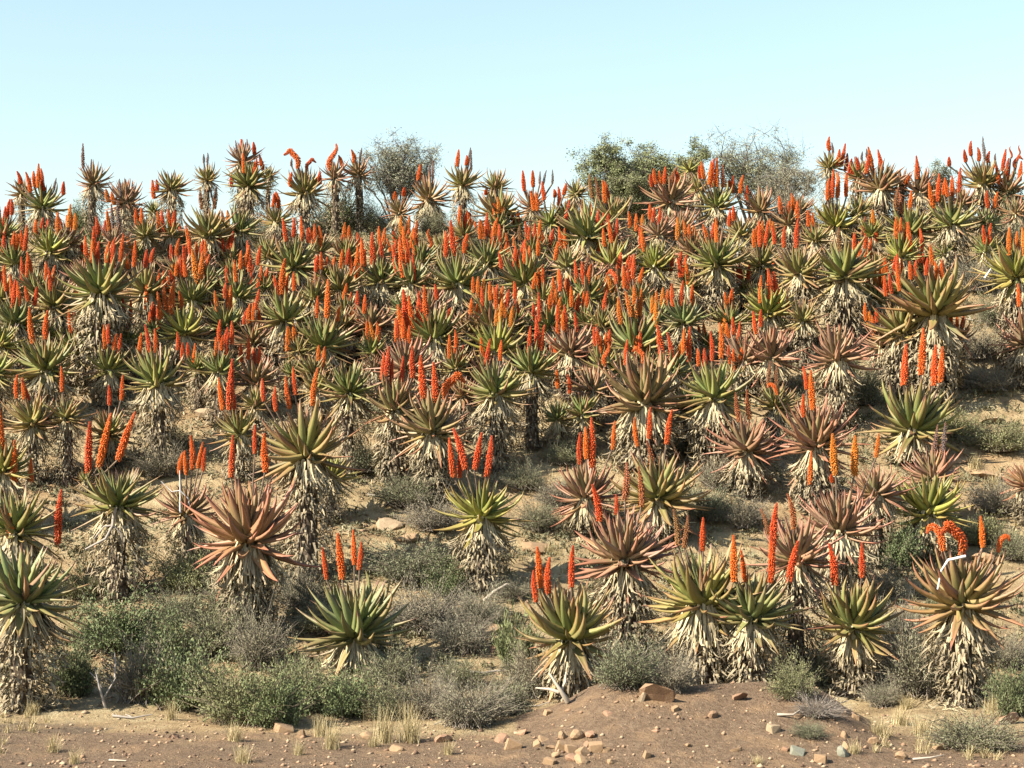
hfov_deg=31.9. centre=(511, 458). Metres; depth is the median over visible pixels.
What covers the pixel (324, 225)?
shrub
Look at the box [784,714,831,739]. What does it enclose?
shrub
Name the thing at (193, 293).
aloe
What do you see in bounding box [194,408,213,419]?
stone
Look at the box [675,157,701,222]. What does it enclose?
aloe
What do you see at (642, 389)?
aloe
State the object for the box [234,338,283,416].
aloe
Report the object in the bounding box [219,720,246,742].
grass tuft
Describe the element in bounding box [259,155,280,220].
aloe
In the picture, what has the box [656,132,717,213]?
tree
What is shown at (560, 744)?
stone
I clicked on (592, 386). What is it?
aloe
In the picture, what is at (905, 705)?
grass tuft
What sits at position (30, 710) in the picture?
grass tuft
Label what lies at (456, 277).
aloe
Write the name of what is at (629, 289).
aloe
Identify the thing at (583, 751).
stone
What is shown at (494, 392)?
aloe
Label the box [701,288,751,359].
aloe
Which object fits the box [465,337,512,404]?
aloe
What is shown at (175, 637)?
shrub
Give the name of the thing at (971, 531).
shrub
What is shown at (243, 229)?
aloe
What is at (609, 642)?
shrub
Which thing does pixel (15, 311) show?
aloe
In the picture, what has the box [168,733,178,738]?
stone
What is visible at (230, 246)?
aloe
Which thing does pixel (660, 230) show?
aloe
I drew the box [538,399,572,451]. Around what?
aloe
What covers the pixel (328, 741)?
grass tuft
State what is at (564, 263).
aloe
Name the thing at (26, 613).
aloe
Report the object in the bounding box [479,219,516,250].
aloe
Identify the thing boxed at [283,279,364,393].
aloe
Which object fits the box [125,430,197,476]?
shrub
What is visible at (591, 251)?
aloe
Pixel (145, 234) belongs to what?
aloe
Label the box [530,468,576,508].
shrub
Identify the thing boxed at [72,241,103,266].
aloe
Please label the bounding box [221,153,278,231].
aloe
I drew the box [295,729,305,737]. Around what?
stone
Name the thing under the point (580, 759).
stone
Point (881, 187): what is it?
aloe
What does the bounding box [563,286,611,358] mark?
aloe
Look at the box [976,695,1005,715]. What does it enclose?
grass tuft
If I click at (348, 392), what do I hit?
aloe
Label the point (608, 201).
aloe
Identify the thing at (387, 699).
shrub
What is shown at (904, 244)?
aloe
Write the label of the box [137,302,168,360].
aloe
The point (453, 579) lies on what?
shrub
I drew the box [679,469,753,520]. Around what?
shrub
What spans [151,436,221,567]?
aloe
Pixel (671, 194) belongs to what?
aloe
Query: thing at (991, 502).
shrub
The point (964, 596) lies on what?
aloe
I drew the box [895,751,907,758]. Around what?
stone
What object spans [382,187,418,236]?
aloe
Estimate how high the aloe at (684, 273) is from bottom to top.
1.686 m
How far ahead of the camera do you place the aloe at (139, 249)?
47.06 m
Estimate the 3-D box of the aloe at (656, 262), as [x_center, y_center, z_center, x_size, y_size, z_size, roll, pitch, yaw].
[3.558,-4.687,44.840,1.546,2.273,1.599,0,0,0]
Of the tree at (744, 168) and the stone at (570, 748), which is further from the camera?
the tree at (744, 168)
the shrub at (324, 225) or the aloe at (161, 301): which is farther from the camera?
the shrub at (324, 225)
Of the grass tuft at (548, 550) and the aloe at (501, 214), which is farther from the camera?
the aloe at (501, 214)
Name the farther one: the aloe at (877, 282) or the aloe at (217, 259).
the aloe at (217, 259)
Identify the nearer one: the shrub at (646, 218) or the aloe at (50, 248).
the aloe at (50, 248)
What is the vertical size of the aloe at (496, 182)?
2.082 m
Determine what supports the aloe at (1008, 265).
on the hillside
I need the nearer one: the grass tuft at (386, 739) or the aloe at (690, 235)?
the grass tuft at (386, 739)
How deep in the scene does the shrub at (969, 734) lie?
23.22 m
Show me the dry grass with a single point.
(558, 552)
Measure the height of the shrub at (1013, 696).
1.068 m
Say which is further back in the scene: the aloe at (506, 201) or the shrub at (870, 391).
the aloe at (506, 201)
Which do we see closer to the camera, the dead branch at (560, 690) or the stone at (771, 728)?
the stone at (771, 728)
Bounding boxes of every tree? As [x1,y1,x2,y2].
[349,127,453,229]
[566,130,656,206]
[603,166,657,230]
[611,137,693,219]
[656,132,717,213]
[701,115,811,228]
[751,157,823,207]
[913,156,966,204]
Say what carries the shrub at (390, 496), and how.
on the hillside
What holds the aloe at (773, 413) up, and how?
on the hillside
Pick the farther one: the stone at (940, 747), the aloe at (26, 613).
the aloe at (26, 613)
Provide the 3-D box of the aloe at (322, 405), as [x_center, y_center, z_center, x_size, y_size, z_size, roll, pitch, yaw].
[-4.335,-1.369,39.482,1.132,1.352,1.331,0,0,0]
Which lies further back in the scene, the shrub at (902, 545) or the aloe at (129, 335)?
the aloe at (129, 335)
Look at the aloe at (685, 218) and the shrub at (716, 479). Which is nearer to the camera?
the shrub at (716, 479)
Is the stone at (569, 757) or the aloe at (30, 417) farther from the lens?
the aloe at (30, 417)
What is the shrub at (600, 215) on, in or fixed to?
on the hillside
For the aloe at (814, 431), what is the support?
on the hillside
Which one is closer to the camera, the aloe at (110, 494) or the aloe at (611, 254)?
the aloe at (110, 494)
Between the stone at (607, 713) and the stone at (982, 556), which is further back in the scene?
the stone at (982, 556)
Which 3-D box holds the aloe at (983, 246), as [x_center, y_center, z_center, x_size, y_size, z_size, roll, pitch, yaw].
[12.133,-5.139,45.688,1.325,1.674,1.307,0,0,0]
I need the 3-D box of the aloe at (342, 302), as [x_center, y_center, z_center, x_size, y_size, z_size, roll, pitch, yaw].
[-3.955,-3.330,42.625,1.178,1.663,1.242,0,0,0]
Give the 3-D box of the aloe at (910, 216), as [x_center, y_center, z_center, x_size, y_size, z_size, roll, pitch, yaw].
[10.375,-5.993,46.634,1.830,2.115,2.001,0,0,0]
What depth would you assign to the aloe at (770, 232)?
46.65 m
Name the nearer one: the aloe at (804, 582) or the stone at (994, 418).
the aloe at (804, 582)
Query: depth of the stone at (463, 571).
32.58 m
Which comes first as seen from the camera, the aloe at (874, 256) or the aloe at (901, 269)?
the aloe at (901, 269)
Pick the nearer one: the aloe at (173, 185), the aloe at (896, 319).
the aloe at (896, 319)
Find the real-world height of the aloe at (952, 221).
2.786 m
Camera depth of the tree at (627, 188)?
52.71 m
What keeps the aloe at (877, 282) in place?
on the hillside
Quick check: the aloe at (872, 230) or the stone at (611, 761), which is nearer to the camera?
the stone at (611, 761)
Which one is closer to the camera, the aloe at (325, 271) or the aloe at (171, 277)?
the aloe at (171, 277)
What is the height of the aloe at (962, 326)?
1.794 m
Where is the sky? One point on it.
(146, 87)
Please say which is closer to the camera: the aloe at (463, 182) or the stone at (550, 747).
the stone at (550, 747)
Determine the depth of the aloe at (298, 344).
40.60 m
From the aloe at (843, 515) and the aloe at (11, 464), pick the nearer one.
the aloe at (843, 515)
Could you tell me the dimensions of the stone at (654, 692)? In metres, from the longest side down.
0.492 x 0.477 x 0.276 m
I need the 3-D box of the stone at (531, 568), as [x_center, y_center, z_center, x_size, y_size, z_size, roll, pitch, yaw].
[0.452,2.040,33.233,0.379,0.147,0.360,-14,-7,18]
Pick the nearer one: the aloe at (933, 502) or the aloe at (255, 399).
the aloe at (933, 502)
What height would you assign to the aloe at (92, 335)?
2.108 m
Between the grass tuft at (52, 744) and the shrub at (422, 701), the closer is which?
the grass tuft at (52, 744)
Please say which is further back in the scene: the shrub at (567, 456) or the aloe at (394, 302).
the aloe at (394, 302)
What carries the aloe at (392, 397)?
on the hillside
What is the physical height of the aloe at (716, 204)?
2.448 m
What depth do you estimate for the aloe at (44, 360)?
39.24 m
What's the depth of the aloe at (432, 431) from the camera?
36.12 m
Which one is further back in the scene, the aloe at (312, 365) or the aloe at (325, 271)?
the aloe at (325, 271)
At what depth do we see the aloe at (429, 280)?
44.42 m
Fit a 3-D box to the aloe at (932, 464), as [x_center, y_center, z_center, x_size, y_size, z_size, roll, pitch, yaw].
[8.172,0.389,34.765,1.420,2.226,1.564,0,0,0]
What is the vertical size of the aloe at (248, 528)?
3.676 m
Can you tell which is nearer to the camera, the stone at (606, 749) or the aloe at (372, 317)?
the stone at (606, 749)
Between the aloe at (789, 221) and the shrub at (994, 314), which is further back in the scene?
the aloe at (789, 221)
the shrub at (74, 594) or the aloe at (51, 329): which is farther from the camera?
the aloe at (51, 329)
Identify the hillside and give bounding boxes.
[0,225,1023,767]
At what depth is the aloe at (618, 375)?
39.78 m
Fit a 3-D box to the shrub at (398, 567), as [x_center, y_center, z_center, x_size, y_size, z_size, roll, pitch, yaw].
[-2.018,1.554,32.623,2.468,1.369,1.991,0,0,0]
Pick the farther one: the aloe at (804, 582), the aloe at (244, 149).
the aloe at (244, 149)
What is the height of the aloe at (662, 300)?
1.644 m
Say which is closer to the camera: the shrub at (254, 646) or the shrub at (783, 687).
the shrub at (783, 687)
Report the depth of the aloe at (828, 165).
53.92 m
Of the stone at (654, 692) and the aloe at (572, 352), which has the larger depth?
the aloe at (572, 352)
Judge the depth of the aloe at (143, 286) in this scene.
43.06 m
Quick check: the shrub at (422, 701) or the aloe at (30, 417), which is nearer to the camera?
the shrub at (422, 701)
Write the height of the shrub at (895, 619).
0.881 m
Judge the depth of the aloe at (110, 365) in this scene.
39.90 m
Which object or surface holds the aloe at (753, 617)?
on the hillside
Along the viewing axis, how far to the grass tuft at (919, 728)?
24.27 m
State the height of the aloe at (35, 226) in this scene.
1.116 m
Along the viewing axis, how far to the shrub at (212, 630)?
29.32 m
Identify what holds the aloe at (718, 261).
on the hillside
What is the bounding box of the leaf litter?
[0,223,1023,716]
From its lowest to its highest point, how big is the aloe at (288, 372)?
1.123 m
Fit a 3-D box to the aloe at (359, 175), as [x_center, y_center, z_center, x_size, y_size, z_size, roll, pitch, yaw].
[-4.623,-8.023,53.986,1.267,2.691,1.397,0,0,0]
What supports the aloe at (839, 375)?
on the hillside
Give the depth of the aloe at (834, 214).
47.57 m
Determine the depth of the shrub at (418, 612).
30.30 m
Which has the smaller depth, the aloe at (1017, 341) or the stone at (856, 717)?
the stone at (856, 717)
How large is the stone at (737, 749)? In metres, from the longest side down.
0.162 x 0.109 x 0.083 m
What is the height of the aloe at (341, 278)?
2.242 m
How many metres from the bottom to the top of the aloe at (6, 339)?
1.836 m
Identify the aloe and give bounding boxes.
[0,199,28,267]
[0,225,42,302]
[0,231,9,274]
[0,265,23,326]
[0,273,53,369]
[0,307,84,422]
[0,320,25,391]
[0,350,23,425]
[0,375,60,487]
[0,409,37,503]
[0,484,68,584]
[0,543,88,712]
[5,177,34,236]
[8,252,60,340]
[14,341,39,382]
[15,163,74,239]
[21,261,82,343]
[26,204,77,285]
[33,218,58,253]
[34,321,66,359]
[39,366,99,486]
[49,213,89,285]
[51,309,92,387]
[54,226,149,396]
[58,259,89,318]
[67,462,170,601]
[69,317,136,385]
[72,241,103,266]
[72,324,139,408]
[74,411,135,492]
[76,143,113,230]
[79,375,140,471]
[80,216,110,268]
[90,200,137,284]
[100,177,150,235]
[111,298,146,385]
[115,288,135,322]
[117,248,176,339]
[119,202,146,237]
[119,324,197,464]
[121,232,148,274]
[123,208,169,270]
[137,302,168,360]
[140,280,179,334]
[143,200,164,230]
[149,168,195,231]
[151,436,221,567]
[152,281,216,385]
[153,238,197,307]
[156,209,184,267]
[157,270,178,309]
[159,255,218,341]
[175,342,211,411]
[176,225,192,256]
[178,205,238,275]
[180,424,321,639]
[187,249,230,326]
[187,320,247,427]
[188,238,220,286]
[192,153,224,218]
[194,245,229,278]
[199,283,251,368]
[206,240,268,341]
[208,359,268,481]
[212,258,247,293]
[212,283,224,324]
[213,231,246,276]
[220,210,232,245]
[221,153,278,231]
[222,201,266,277]
[223,139,266,214]
[225,289,277,382]
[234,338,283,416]
[235,383,280,454]
[245,258,324,388]
[248,233,282,296]
[249,367,363,581]
[250,265,278,319]
[253,216,329,299]
[254,191,298,251]
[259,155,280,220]
[272,324,313,396]
[276,356,304,402]
[277,148,335,239]
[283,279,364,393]
[285,529,421,675]
[289,290,308,330]
[291,345,338,413]
[292,252,337,329]
[297,367,335,424]
[302,224,336,280]
[309,255,335,299]
[309,360,384,476]
[312,302,362,366]
[316,245,371,319]
[317,144,355,236]
[320,452,365,524]
[324,222,368,280]
[330,283,361,352]
[341,148,377,233]
[348,295,396,363]
[348,311,362,363]
[351,321,395,393]
[352,257,371,299]
[354,232,408,326]
[359,351,385,400]
[360,226,398,293]
[361,346,426,483]
[367,316,445,423]
[381,237,438,322]
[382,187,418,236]
[384,291,416,344]
[385,238,403,264]
[385,355,482,500]
[386,215,424,263]
[394,284,475,392]
[398,227,445,280]
[409,161,453,231]
[412,285,455,331]
[414,220,499,333]
[421,273,440,295]
[423,229,461,280]
[430,428,537,592]
[431,330,476,411]
[441,376,478,443]
[443,147,489,231]
[444,205,477,261]
[448,235,473,265]
[450,298,488,373]
[454,281,533,367]
[455,338,541,471]
[458,298,533,388]
[460,276,511,337]
[465,212,512,299]
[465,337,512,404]
[468,185,530,242]
[476,168,514,218]
[477,197,522,245]
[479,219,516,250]
[487,237,564,331]
[499,242,511,282]
[502,315,568,449]
[505,233,520,257]
[507,239,543,263]
[507,299,532,357]
[509,209,531,247]
[513,545,627,701]
[514,169,553,232]
[517,220,554,286]
[519,288,574,368]
[521,265,564,338]
[524,215,542,233]
[528,181,569,248]
[537,338,565,393]
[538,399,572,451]
[540,229,561,279]
[541,304,598,398]
[543,197,580,245]
[545,244,592,296]
[546,269,589,332]
[549,418,621,535]
[555,194,628,273]
[555,369,605,457]
[558,227,580,262]
[559,361,617,432]
[560,179,589,212]
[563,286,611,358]
[566,462,683,660]
[570,254,615,314]
[572,256,611,280]
[573,174,638,244]
[575,327,622,408]
[579,243,601,270]
[579,290,621,362]
[584,218,648,286]
[584,339,701,470]
[587,254,673,374]
[590,208,631,247]
[590,348,638,414]
[597,275,625,307]
[597,280,631,336]
[601,252,638,315]
[608,407,715,546]
[619,266,660,320]
[625,211,651,255]
[625,227,681,312]
[629,331,657,373]
[635,167,700,240]
[636,509,768,685]
[638,204,681,271]
[641,287,674,355]
[646,326,699,420]
[660,281,716,365]
[663,207,710,264]
[665,255,708,312]
[668,245,688,275]
[668,386,700,452]
[669,323,767,472]
[670,217,704,293]
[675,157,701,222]
[676,217,759,320]
[682,172,709,231]
[691,158,743,244]
[694,323,718,361]
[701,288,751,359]
[701,390,786,497]
[702,502,812,682]
[710,317,766,396]
[717,345,757,398]
[720,206,764,270]
[728,180,784,239]
[728,265,756,311]
[734,221,785,295]
[738,268,800,353]
[742,309,809,396]
[743,281,764,323]
[745,493,848,676]
[747,219,787,277]
[750,361,805,455]
[758,316,795,341]
[761,366,871,514]
[768,193,806,256]
[769,219,832,347]
[780,298,830,368]
[783,194,817,245]
[793,210,841,280]
[797,433,896,604]
[799,227,893,350]
[801,320,883,427]
[802,542,907,697]
[803,169,870,255]
[814,136,848,224]
[839,157,877,220]
[840,192,880,248]
[846,462,917,567]
[847,146,913,229]
[852,328,971,465]
[853,209,893,259]
[854,311,893,384]
[857,238,892,289]
[857,264,894,341]
[859,292,925,398]
[873,245,997,404]
[877,187,945,265]
[877,217,928,284]
[883,253,918,316]
[886,470,978,559]
[892,168,914,223]
[894,516,1023,707]
[899,155,947,224]
[899,422,968,520]
[917,250,934,279]
[922,235,965,273]
[923,168,987,273]
[923,185,954,225]
[942,316,977,378]
[947,136,1006,230]
[947,187,981,228]
[963,223,1005,285]
[966,190,1010,259]
[967,227,1023,369]
[986,284,1023,390]
[989,146,1023,232]
[995,195,1023,243]
[995,463,1023,526]
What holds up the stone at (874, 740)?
on the hillside
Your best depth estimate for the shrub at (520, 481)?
36.54 m
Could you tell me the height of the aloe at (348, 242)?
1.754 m
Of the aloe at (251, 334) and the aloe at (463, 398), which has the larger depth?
the aloe at (251, 334)
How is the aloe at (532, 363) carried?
on the hillside
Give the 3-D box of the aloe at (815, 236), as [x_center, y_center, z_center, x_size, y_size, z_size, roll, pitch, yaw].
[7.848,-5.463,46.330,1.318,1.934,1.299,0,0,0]
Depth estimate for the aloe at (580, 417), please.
38.05 m
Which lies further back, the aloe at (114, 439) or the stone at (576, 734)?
the aloe at (114, 439)
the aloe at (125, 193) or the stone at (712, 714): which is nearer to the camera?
the stone at (712, 714)
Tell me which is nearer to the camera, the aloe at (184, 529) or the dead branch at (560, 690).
the dead branch at (560, 690)
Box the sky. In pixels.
[0,0,1023,233]
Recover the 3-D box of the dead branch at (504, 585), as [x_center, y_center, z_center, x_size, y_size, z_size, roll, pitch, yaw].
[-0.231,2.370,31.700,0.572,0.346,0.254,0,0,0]
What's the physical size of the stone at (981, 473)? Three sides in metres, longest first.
0.709 x 0.613 x 0.240 m
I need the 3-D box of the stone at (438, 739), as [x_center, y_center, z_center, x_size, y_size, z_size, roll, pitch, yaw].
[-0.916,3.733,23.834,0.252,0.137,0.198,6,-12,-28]
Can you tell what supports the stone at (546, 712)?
on the hillside
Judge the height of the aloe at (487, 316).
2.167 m
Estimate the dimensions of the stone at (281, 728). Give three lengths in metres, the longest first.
0.306 x 0.219 x 0.200 m
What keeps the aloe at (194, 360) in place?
on the hillside
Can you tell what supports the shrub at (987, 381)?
on the hillside
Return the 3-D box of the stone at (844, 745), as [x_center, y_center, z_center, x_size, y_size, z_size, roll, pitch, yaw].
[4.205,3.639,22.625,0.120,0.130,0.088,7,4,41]
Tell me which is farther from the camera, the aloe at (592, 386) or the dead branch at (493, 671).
the aloe at (592, 386)
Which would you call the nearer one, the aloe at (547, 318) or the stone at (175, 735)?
the stone at (175, 735)
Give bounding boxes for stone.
[86,567,100,579]
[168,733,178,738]
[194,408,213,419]
[273,721,293,732]
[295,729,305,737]
[360,731,377,739]
[376,517,404,530]
[389,744,404,751]
[396,533,419,542]
[434,734,452,742]
[452,566,474,576]
[483,623,500,634]
[494,733,509,742]
[504,738,522,749]
[516,729,527,734]
[520,542,549,553]
[524,564,545,570]
[533,739,541,746]
[538,735,548,741]
[542,756,557,764]
[543,709,551,715]
[545,745,554,748]
[552,751,560,757]
[555,740,568,750]
[558,731,566,738]
[564,744,577,752]
[565,753,575,761]
[570,729,584,739]
[574,753,588,764]
[575,746,589,755]
[585,731,594,737]
[588,741,602,752]
[601,747,610,752]
[602,710,612,715]
[607,759,616,764]
[637,692,646,701]
[639,683,675,702]
[642,750,650,758]
[671,705,678,711]
[708,710,718,717]
[730,747,741,751]
[732,693,747,699]
[766,723,780,733]
[781,746,789,751]
[790,745,804,756]
[814,754,827,763]
[837,746,848,756]
[840,731,848,737]
[842,741,848,749]
[852,713,860,720]
[868,737,880,744]
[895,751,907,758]
[933,743,942,749]
[947,454,970,462]
[970,471,1002,479]
[971,552,1000,562]
[982,417,1003,422]
[996,712,1019,724]
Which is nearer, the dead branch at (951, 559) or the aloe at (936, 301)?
the dead branch at (951, 559)
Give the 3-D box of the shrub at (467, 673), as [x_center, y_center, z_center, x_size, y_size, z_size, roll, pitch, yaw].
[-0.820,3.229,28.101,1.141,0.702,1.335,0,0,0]
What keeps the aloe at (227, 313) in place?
on the hillside
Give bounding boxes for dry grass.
[0,218,1023,759]
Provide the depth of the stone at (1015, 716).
25.36 m
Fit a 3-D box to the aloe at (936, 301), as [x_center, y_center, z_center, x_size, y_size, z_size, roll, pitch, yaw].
[9.560,-2.979,40.298,2.924,3.665,2.952,0,0,0]
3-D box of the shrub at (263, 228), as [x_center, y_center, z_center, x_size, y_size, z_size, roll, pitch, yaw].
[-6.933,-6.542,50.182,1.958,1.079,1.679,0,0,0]
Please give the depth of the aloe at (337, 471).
35.24 m
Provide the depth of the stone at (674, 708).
23.84 m
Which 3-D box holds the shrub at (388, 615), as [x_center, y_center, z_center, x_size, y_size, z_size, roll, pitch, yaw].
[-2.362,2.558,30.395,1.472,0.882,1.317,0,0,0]
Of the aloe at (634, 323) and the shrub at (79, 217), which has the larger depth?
the shrub at (79, 217)
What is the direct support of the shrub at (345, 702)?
on the hillside
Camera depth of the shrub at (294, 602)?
31.33 m
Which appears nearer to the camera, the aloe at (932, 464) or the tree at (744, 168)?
the aloe at (932, 464)
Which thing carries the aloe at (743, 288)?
on the hillside
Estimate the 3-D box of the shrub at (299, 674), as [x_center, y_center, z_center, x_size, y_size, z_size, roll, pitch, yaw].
[-2.959,3.048,26.251,1.631,1.304,1.580,0,0,0]
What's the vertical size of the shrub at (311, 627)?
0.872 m
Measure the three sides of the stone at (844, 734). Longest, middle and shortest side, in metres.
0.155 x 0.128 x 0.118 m
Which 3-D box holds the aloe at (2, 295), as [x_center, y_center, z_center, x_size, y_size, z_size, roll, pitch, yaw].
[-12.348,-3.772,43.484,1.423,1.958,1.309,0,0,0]
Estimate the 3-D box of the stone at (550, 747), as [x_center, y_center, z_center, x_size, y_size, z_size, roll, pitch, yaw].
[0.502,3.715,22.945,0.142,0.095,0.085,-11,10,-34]
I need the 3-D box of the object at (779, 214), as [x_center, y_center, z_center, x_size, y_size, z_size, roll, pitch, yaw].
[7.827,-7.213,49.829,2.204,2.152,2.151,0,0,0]
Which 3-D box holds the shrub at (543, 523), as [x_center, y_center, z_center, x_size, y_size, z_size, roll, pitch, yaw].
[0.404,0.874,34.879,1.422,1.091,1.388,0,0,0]
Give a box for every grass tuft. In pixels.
[19,697,44,715]
[39,732,67,753]
[63,747,83,764]
[159,699,184,720]
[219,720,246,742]
[230,742,254,764]
[289,739,304,755]
[309,715,330,736]
[315,718,348,749]
[360,698,374,720]
[366,731,385,747]
[371,704,402,743]
[384,699,435,743]
[439,738,457,755]
[542,541,559,554]
[750,755,763,764]
[844,742,860,754]
[866,716,898,736]
[886,706,914,726]
[894,694,922,709]
[905,713,945,736]
[936,711,959,728]
[953,467,969,479]
[966,452,982,468]
[973,471,1002,490]
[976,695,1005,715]
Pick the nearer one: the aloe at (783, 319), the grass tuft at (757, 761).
the grass tuft at (757, 761)
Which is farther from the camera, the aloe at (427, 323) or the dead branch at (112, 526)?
the aloe at (427, 323)
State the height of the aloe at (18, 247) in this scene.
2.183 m
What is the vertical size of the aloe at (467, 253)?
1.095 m
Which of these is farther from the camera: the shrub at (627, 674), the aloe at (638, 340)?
the aloe at (638, 340)
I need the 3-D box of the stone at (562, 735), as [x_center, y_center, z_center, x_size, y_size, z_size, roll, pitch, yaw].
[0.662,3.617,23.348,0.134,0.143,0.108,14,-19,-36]
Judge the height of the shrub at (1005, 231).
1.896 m
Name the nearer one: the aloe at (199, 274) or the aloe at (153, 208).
the aloe at (199, 274)
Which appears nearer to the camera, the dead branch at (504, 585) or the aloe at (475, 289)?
the dead branch at (504, 585)
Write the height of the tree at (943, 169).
2.207 m
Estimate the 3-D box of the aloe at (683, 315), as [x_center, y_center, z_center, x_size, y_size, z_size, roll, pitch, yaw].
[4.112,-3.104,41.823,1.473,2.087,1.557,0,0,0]
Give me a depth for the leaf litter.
37.89 m
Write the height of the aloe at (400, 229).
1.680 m
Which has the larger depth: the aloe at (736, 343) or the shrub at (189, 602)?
the aloe at (736, 343)
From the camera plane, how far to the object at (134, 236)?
48.47 m
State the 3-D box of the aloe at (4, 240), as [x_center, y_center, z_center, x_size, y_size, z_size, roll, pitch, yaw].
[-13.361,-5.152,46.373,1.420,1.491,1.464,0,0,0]
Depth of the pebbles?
23.81 m
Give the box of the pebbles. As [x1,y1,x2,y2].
[0,233,1023,767]
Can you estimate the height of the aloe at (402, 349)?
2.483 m
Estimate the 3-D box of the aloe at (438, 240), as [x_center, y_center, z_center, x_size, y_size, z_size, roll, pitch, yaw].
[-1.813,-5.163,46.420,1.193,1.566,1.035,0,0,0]
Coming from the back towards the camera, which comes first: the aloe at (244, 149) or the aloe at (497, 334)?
the aloe at (244, 149)
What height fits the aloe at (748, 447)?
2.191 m
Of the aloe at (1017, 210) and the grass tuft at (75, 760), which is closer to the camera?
the grass tuft at (75, 760)
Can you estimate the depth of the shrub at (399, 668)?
28.05 m
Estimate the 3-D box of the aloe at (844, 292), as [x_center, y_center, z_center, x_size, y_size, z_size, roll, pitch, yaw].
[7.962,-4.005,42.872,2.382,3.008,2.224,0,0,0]
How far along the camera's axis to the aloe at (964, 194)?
49.32 m
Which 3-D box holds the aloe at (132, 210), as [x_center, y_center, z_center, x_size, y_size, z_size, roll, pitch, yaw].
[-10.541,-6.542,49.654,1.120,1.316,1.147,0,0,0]
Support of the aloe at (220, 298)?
on the hillside
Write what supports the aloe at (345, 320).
on the hillside
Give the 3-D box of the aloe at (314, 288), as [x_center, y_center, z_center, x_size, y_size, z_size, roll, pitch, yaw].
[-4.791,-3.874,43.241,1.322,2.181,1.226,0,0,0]
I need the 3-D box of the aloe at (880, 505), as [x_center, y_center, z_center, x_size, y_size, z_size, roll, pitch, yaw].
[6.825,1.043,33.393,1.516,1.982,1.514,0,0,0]
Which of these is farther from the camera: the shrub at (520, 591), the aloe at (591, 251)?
the aloe at (591, 251)
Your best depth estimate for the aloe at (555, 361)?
40.65 m
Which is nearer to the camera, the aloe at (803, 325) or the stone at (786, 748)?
the stone at (786, 748)
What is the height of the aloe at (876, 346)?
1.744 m
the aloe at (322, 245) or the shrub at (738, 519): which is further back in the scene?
the aloe at (322, 245)
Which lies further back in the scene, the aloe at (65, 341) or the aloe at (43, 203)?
the aloe at (43, 203)
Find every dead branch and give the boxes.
[85,508,123,549]
[90,655,116,708]
[112,714,151,718]
[161,470,189,512]
[463,669,511,674]
[483,583,514,600]
[536,672,569,702]
[777,710,800,715]
[913,754,943,759]
[937,555,965,588]
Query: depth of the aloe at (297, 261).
44.28 m
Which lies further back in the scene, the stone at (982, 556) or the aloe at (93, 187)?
the aloe at (93, 187)
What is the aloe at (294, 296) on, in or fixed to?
on the hillside
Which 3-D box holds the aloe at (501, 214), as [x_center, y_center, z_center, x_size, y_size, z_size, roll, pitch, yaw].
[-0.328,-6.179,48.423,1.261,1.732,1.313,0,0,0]
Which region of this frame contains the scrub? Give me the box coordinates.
[0,215,1023,695]
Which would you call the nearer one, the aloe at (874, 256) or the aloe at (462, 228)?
the aloe at (874, 256)
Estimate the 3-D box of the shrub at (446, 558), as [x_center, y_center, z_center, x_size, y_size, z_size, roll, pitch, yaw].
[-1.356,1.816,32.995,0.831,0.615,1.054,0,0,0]
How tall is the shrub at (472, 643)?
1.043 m
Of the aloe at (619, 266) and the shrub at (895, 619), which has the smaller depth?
the shrub at (895, 619)
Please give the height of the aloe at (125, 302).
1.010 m
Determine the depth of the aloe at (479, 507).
32.12 m
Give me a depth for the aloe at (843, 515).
31.54 m
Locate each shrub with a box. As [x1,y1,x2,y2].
[0,660,39,702]
[41,624,101,697]
[57,561,109,599]
[58,572,181,653]
[64,187,87,230]
[89,604,170,704]
[117,595,194,662]
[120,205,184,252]
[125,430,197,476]
[126,610,237,713]
[140,569,210,624]
[146,538,217,591]
[166,418,197,452]
[170,647,293,727]
[171,559,260,657]
[193,563,263,615]
[214,585,302,669]
[231,640,323,728]
[248,209,297,242]
[253,626,351,714]
[272,535,329,609]
[285,582,351,634]
[301,655,405,719]
[310,205,331,234]
[312,180,377,234]
[334,509,457,581]
[339,421,390,472]
[353,617,425,685]
[355,459,449,506]
[356,644,429,721]
[360,188,393,234]
[381,551,476,634]
[381,596,404,632]
[383,633,463,720]
[385,482,465,531]
[417,199,454,236]
[419,540,473,596]
[421,650,524,729]
[422,596,503,654]
[423,641,493,688]
[426,547,453,573]
[449,568,523,626]
[464,653,546,718]
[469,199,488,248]
[485,566,537,599]
[487,596,541,670]
[497,441,550,489]
[497,625,563,699]
[507,476,568,531]
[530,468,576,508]
[540,429,596,464]
[577,191,622,225]
[584,593,675,690]
[593,605,640,664]
[594,177,658,229]
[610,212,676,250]
[630,620,708,693]
[669,422,706,455]
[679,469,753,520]
[686,435,736,488]
[718,481,772,528]
[761,646,825,700]
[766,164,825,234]
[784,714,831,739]
[789,679,854,718]
[800,633,843,685]
[844,339,888,404]
[850,548,915,599]
[855,666,905,707]
[862,504,928,569]
[867,589,978,697]
[875,589,933,635]
[875,608,924,669]
[904,689,1023,753]
[911,523,957,560]
[938,402,994,436]
[944,348,975,388]
[948,237,1006,291]
[952,412,1023,451]
[953,506,1011,544]
[959,298,1009,358]
[961,466,1022,513]
[963,346,1022,391]
[972,280,1007,323]
[977,615,1023,669]
[978,191,1023,254]
[980,650,1023,717]
[983,519,1023,559]
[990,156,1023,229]
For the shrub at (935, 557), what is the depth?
33.38 m
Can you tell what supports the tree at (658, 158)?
on the hillside
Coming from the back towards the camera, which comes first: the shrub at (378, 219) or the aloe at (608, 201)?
the shrub at (378, 219)
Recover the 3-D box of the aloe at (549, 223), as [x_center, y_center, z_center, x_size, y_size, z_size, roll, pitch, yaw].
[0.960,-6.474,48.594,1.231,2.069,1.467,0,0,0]

